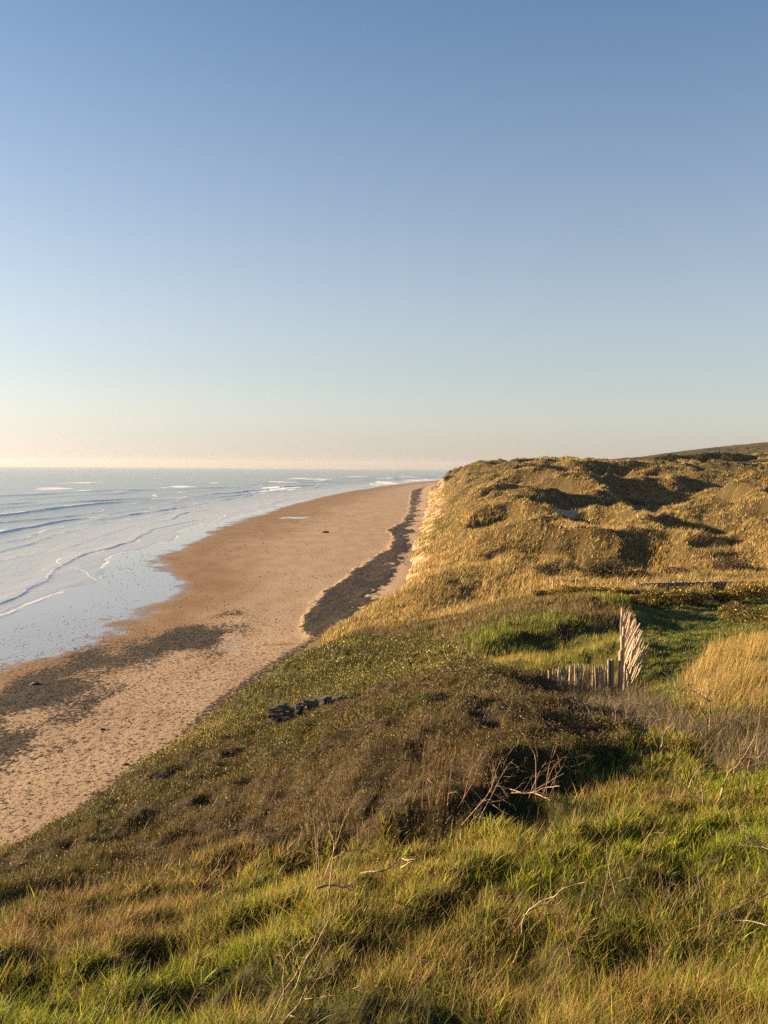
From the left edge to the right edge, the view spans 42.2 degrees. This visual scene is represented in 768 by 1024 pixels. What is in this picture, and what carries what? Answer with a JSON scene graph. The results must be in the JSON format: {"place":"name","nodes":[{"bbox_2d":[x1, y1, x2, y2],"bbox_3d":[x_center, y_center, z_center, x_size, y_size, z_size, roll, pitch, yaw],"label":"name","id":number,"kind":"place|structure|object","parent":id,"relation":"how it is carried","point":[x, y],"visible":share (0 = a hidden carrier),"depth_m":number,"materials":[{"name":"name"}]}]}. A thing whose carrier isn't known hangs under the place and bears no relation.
{"place":"outdoors","nodes":[
{"label":"outdoors","id":0,"kind":"place"},
{"bbox_2d":[0,479,439,847],"bbox_3d":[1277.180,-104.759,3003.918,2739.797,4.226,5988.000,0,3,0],"label":"beach","id":1,"kind":"structure","parent":0,"point":[387,507],"depth_m":120.55,"materials":[{"name":"beige sand"}]},
{"bbox_2d":[0,511,420,848],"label":"shingle","id":2,"kind":"object","parent":1,"relation":"on","point":[390,569],"visible":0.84,"depth_m":96.71,"materials":[{"name":"stone"}]},
{"bbox_2d":[0,466,451,617],"bbox_3d":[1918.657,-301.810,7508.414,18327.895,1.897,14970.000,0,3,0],"label":"sea","id":3,"kind":"structure","parent":0,"point":[62,529],"depth_m":501.71,"materials":[{"name":"liquid"}]},
{"bbox_2d":[0,442,767,1023],"bbox_3d":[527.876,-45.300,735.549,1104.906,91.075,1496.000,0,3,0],"label":"dune terrain","id":4,"kind":"structure","parent":0,"point":[550,546],"depth_m":19.32,"materials":[{"name":"green plant"}]},
{"bbox_2d":[102,957,132,1016],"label":"dead plant","id":5,"kind":"object","parent":4,"relation":"on","point":[114,990],"visible":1,"depth_m":7.54,"materials":[{"name":"brown plant"}]},
{"bbox_2d":[201,832,248,887],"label":"dead plant","id":6,"kind":"object","parent":4,"relation":"on","point":[220,868],"visible":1,"depth_m":13.40,"materials":[{"name":"brown plant"}]},
{"bbox_2d":[0,631,475,854],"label":"ground cover","id":7,"kind":"object","parent":4,"relation":"on","point":[339,678],"visible":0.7,"depth_m":48.71,"materials":[{"name":"green plant"}]},
{"bbox_2d":[268,694,347,725],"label":"ruined wall","id":8,"kind":"structure","parent":4,"relation":"on","point":[281,711],"depth_m":34.05,"materials":[{"name":"grey stone"}]},
{"bbox_2d":[269,896,372,1023],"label":"dead shrub","id":9,"kind":"object","parent":4,"relation":"on","point":[290,982],"visible":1,"depth_m":6.51,"materials":[{"name":"brown plant"}]},
{"bbox_2d":[0,655,644,893],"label":"brown scrub","id":10,"kind":"object","parent":4,"relation":"on","point":[252,769],"visible":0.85,"depth_m":19.46,"materials":[{"name":"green plant"}]},
{"bbox_2d":[315,881,358,898],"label":"fallen branch","id":11,"kind":"object","parent":4,"relation":"on","point":[337,885],"visible":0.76,"depth_m":9.75,"materials":[{"name":"grey wood"}]},
{"bbox_2d":[298,790,385,905],"bbox_3d":[-0.397,3.175,9.583,0.895,1.196,0.782,0,3,0],"label":"dead shrub","id":12,"kind":"object","parent":4,"relation":"on","point":[332,856],"visible":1,"depth_m":9.52,"materials":[{"name":"brown wood"}]},
{"bbox_2d":[0,680,767,1023],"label":"grass","id":13,"kind":"structure","parent":4,"relation":"on","point":[378,908],"depth_m":9.74,"materials":[{"name":"green plant"}]},
{"bbox_2d":[0,674,767,1023],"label":"dry stalks","id":14,"kind":"object","parent":4,"relation":"on","point":[488,896],"visible":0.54,"depth_m":9.49,"materials":[{"name":"beige plant"}]},
{"bbox_2d":[361,819,432,873],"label":"fallen branch","id":15,"kind":"object","parent":4,"relation":"on","point":[396,862],"visible":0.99,"depth_m":11.72,"materials":[{"name":"brown wood"}]},
{"bbox_2d":[443,475,453,481],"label":"scrub bush","id":16,"kind":"object","parent":4,"relation":"on","point":[448,478],"visible":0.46,"depth_m":638.57,"materials":[{"name":"green plant"}]},
{"bbox_2d":[445,854,467,895],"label":"dead plant","id":17,"kind":"object","parent":4,"relation":"on","point":[457,873],"visible":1,"depth_m":10.22,"materials":[{"name":"brown plant"}]},
{"bbox_2d":[401,714,517,811],"bbox_3d":[1.081,3.567,14.174,1.682,1.510,1.178,0,3,0],"label":"dead shrub","id":18,"kind":"object","parent":4,"relation":"on","point":[433,771],"visible":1,"depth_m":14.19,"materials":[{"name":"brown wood"}]},
{"bbox_2d":[349,584,641,657],"bbox_3d":[9.356,8.474,69.686,25.646,8.367,45.819,0,3,0],"label":"heath scrub","id":19,"kind":"object","parent":4,"relation":"on","point":[489,613],"visible":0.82,"depth_m":59.25,"materials":[{"name":"green plant"}]},
{"bbox_2d":[461,735,556,826],"bbox_3d":[1.780,3.909,13.878,1.331,1.698,0.944,2,3,32],"label":"dead shrub","id":20,"kind":"object","parent":4,"relation":"on","point":[526,792],"visible":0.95,"depth_m":13.93,"materials":[{"name":"brown wood"}]},
{"bbox_2d":[511,758,565,804],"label":"fallen branch","id":21,"kind":"object","parent":4,"relation":"on","point":[534,791],"visible":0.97,"depth_m":14.64,"materials":[{"name":"brown wood"}]},
{"bbox_2d":[318,445,767,646],"bbox_3d":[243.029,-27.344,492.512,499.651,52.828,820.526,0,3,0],"label":"marram grass","id":22,"kind":"structure","parent":4,"relation":"on","point":[403,598],"depth_m":139.92,"materials":[{"name":"yellow plant"}]},
{"bbox_2d":[503,879,585,938],"bbox_3d":[1.400,3.449,8.661,0.774,0.540,0.335,0,3,0],"label":"fallen branch","id":23,"kind":"object","parent":4,"relation":"on","point":[531,909],"visible":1,"depth_m":8.66,"materials":[{"name":"brown wood"}]},
{"bbox_2d":[531,587,561,597],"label":"gorse bush","id":24,"kind":"object","parent":4,"relation":"on","point":[539,592],"visible":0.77,"depth_m":78.12,"materials":[{"name":"yellow plant"}]},
{"bbox_2d":[507,720,593,798],"bbox_3d":[2.480,3.721,15.088,1.373,1.350,0.651,0,3,0],"label":"dead shrub","id":25,"kind":"object","parent":4,"relation":"on","point":[536,778],"visible":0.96,"depth_m":15.13,"materials":[{"name":"brown wood"}]},
{"bbox_2d":[554,584,590,594],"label":"gorse bush","id":26,"kind":"object","parent":4,"relation":"on","point":[569,588],"visible":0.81,"depth_m":76.34,"materials":[{"name":"yellow plant"}]},
{"bbox_2d":[547,897,598,965],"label":"dead plant","id":27,"kind":"object","parent":4,"relation":"on","point":[569,952],"visible":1,"depth_m":7.99,"materials":[{"name":"brown plant"}]},
{"bbox_2d":[548,659,613,694],"bbox_3d":[6.215,5.385,31.542,2.084,1.576,0.181,1,3,18],"label":"paling fence","id":28,"kind":"object","parent":4,"relation":"on","point":[609,677],"visible":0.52,"depth_m":31.41,"materials":[{"name":"grey wood"}]},
{"bbox_2d":[585,586,611,592],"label":"gorse bush","id":29,"kind":"object","parent":4,"relation":"on","point":[598,588],"visible":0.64,"depth_m":75.85,"materials":[{"name":"green plant"}]},
{"bbox_2d":[445,589,767,699],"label":"short green grass","id":30,"kind":"structure","parent":4,"relation":"on","point":[543,657],"depth_m":42.24,"materials":[{"name":"green plant"}]},
{"bbox_2d":[583,796,646,906],"bbox_3d":[2.360,3.347,9.834,0.724,1.030,0.442,0,3,0],"label":"dead plant","id":31,"kind":"object","parent":4,"relation":"on","point":[612,883],"visible":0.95,"depth_m":9.74,"materials":[{"name":"brown wood"}]},
{"bbox_2d":[583,556,647,580],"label":"thorn bush","id":32,"kind":"object","parent":4,"relation":"on","point":[598,569],"visible":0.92,"depth_m":98.21,"materials":[{"name":"green plant"}]},
{"bbox_2d":[573,686,668,728],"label":"dead shrub","id":33,"kind":"object","parent":4,"relation":"on","point":[617,707],"visible":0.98,"depth_m":18.95,"materials":[{"name":"brown plant"}]},
{"bbox_2d":[607,587,637,595],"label":"gorse bush","id":34,"kind":"object","parent":4,"relation":"on","point":[617,590],"visible":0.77,"depth_m":74.29,"materials":[{"name":"green plant"}]},
{"bbox_2d":[620,497,644,506],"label":"scrub bush","id":35,"kind":"object","parent":4,"relation":"on","point":[633,502],"visible":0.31,"depth_m":258.55,"materials":[{"name":"green plant"}]},
{"bbox_2d":[617,608,649,692],"bbox_3d":[9.264,5.227,37.180,1.063,2.398,12.666,1,3,13],"label":"paling fence","id":36,"kind":"object","parent":4,"relation":"on","point":[631,652],"visible":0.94,"depth_m":33.71,"materials":[{"name":"brown wood"}]},
{"bbox_2d":[625,594,654,604],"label":"gorse bush","id":37,"kind":"object","parent":4,"relation":"on","point":[634,599],"visible":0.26,"depth_m":71.01,"materials":[{"name":"green plant"}]},
{"bbox_2d":[540,664,767,772],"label":"twig thicket","id":38,"kind":"object","parent":4,"relation":"on","point":[680,724],"visible":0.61,"depth_m":20.25,"materials":[{"name":"brown plant"}]},
{"bbox_2d":[631,811,682,861],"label":"dead plant","id":39,"kind":"object","parent":4,"relation":"on","point":[646,840],"visible":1,"depth_m":10.92,"materials":[{"name":"brown wood"}]},
{"bbox_2d":[636,588,678,607],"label":"gorse bush","id":40,"kind":"object","parent":4,"relation":"on","point":[658,598],"visible":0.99,"depth_m":67.91,"materials":[{"name":"green plant"}]},
{"bbox_2d":[643,913,679,981],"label":"dead plant","id":41,"kind":"object","parent":4,"relation":"on","point":[651,953],"visible":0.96,"depth_m":7.79,"materials":[{"name":"brown plant"}]},
{"bbox_2d":[652,456,670,460],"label":"wind bent tree","id":42,"kind":"object","parent":4,"relation":"on","point":[662,458],"visible":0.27,"depth_m":617.67,"materials":[{"name":"green plant"}]},
{"bbox_2d":[638,709,696,750],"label":"dead shrub","id":43,"kind":"object","parent":4,"relation":"on","point":[663,741],"visible":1,"depth_m":17.51,"materials":[{"name":"plant"}]},
{"bbox_2d":[666,454,685,461],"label":"wind bent tree","id":44,"kind":"object","parent":4,"relation":"on","point":[673,457],"visible":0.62,"depth_m":626.55,"materials":[{"name":"green plant"}]},
{"bbox_2d":[663,588,704,606],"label":"gorse bush","id":45,"kind":"object","parent":4,"relation":"on","point":[688,598],"visible":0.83,"depth_m":69.91,"materials":[{"name":"green plant"}]},
{"bbox_2d":[662,566,705,575],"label":"thorn bush","id":46,"kind":"object","parent":4,"relation":"on","point":[682,568],"visible":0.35,"depth_m":99.27,"materials":[{"name":"brown plant"}]},
{"bbox_2d":[673,757,709,807],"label":"dead plant","id":47,"kind":"object","parent":4,"relation":"on","point":[693,785],"visible":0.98,"depth_m":13.22,"materials":[{"name":"brown wood"}]},
{"bbox_2d":[686,454,709,462],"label":"wind bent tree","id":48,"kind":"object","parent":4,"relation":"on","point":[703,458],"visible":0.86,"depth_m":621.31,"materials":[{"name":"green plant"}]},
{"bbox_2d":[676,583,720,605],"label":"gorse bush","id":49,"kind":"object","parent":4,"relation":"on","point":[707,596],"visible":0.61,"depth_m":71.25,"materials":[{"name":"green plant"}]},
{"bbox_2d":[634,580,767,590],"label":"stone wall","id":50,"kind":"structure","parent":4,"relation":"on","point":[672,585],"depth_m":88.89,"materials":[{"name":"grey stone"}]},
{"bbox_2d":[657,659,764,740],"bbox_3d":[6.208,3.507,18.730,2.133,1.621,1.232,0,3,0],"label":"dead shrub","id":51,"kind":"object","parent":4,"relation":"on","point":[709,700],"visible":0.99,"depth_m":18.71,"materials":[{"name":"brown wood"}]},
{"bbox_2d":[703,452,718,461],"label":"wind bent tree","id":52,"kind":"object","parent":4,"relation":"on","point":[712,455],"visible":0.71,"depth_m":654.62,"materials":[{"name":"green plant"}]},
{"bbox_2d":[656,858,767,955],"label":"dead shrub","id":53,"kind":"object","parent":4,"relation":"on","point":[755,900],"visible":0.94,"depth_m":8.72,"materials":[{"name":"brown plant"}]},
{"bbox_2d":[713,452,724,460],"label":"wind bent tree","id":54,"kind":"object","parent":4,"relation":"on","point":[719,455],"visible":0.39,"depth_m":654.93,"materials":[{"name":"green plant"}]},
{"bbox_2d":[702,587,745,604],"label":"gorse bush","id":55,"kind":"object","parent":4,"relation":"on","point":[726,597],"visible":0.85,"depth_m":71.94,"materials":[{"name":"green plant"}]},
{"bbox_2d":[681,624,767,708],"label":"tall straw grass","id":56,"kind":"structure","parent":4,"relation":"on","point":[749,645],"depth_m":27.07,"materials":[{"name":"yellow plant"}]},
{"bbox_2d":[720,452,740,463],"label":"wind bent tree","id":57,"kind":"object","parent":4,"relation":"on","point":[727,456],"visible":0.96,"depth_m":624.90,"materials":[{"name":"green plant"}]},
{"bbox_2d":[717,600,752,622],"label":"gorse bush","id":58,"kind":"object","parent":4,"relation":"on","point":[731,608],"visible":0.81,"depth_m":55.97,"materials":[{"name":"green plant"}]},
{"bbox_2d":[711,555,766,573],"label":"thorn bush","id":59,"kind":"object","parent":4,"relation":"on","point":[739,563],"visible":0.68,"depth_m":107.67,"materials":[{"name":"green plant"}]},
{"bbox_2d":[732,454,750,463],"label":"wind bent tree","id":60,"kind":"object","parent":4,"relation":"on","point":[744,458],"visible":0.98,"depth_m":621.73,"materials":[{"name":"green plant"}]},
{"bbox_2d":[717,706,767,802],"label":"dead shrub","id":61,"kind":"object","parent":4,"relation":"on","point":[741,758],"visible":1,"depth_m":13.50,"materials":[{"name":"brown wood"}]},
{"bbox_2d":[724,582,767,601],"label":"gorse bush","id":62,"kind":"object","parent":4,"relation":"on","point":[748,590],"visible":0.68,"depth_m":73.86,"materials":[{"name":"green plant"}]},
{"bbox_2d":[727,818,767,851],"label":"dead plant","id":63,"kind":"object","parent":4,"relation":"on","point":[761,846],"visible":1,"depth_m":10.10,"materials":[{"name":"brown wood"}]},
{"bbox_2d":[736,603,767,625],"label":"gorse bush","id":64,"kind":"object","parent":4,"relation":"on","point":[756,618],"visible":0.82,"depth_m":52.57,"materials":[{"name":"green plant"}]},
{"bbox_2d":[747,455,757,462],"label":"wind bent tree","id":65,"kind":"object","parent":4,"relation":"on","point":[753,457],"visible":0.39,"depth_m":649.12,"materials":[{"name":"green plant"}]},
{"bbox_2d":[744,583,767,599],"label":"gorse bush","id":66,"kind":"object","parent":4,"relation":"on","point":[763,588],"visible":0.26,"depth_m":76.25,"materials":[{"name":"green plant"}]},
{"bbox_2d":[759,606,767,625],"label":"gorse bush","id":67,"kind":"object","parent":4,"relation":"on","point":[763,617],"visible":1,"depth_m":49.08,"materials":[{"name":"green plant"}]},
{"bbox_2d":[0,0,767,468],"label":"sky","id":68,"kind":"structure","parent":0,"point":[320,234],"materials":[{"name":"blue"}]}
]}

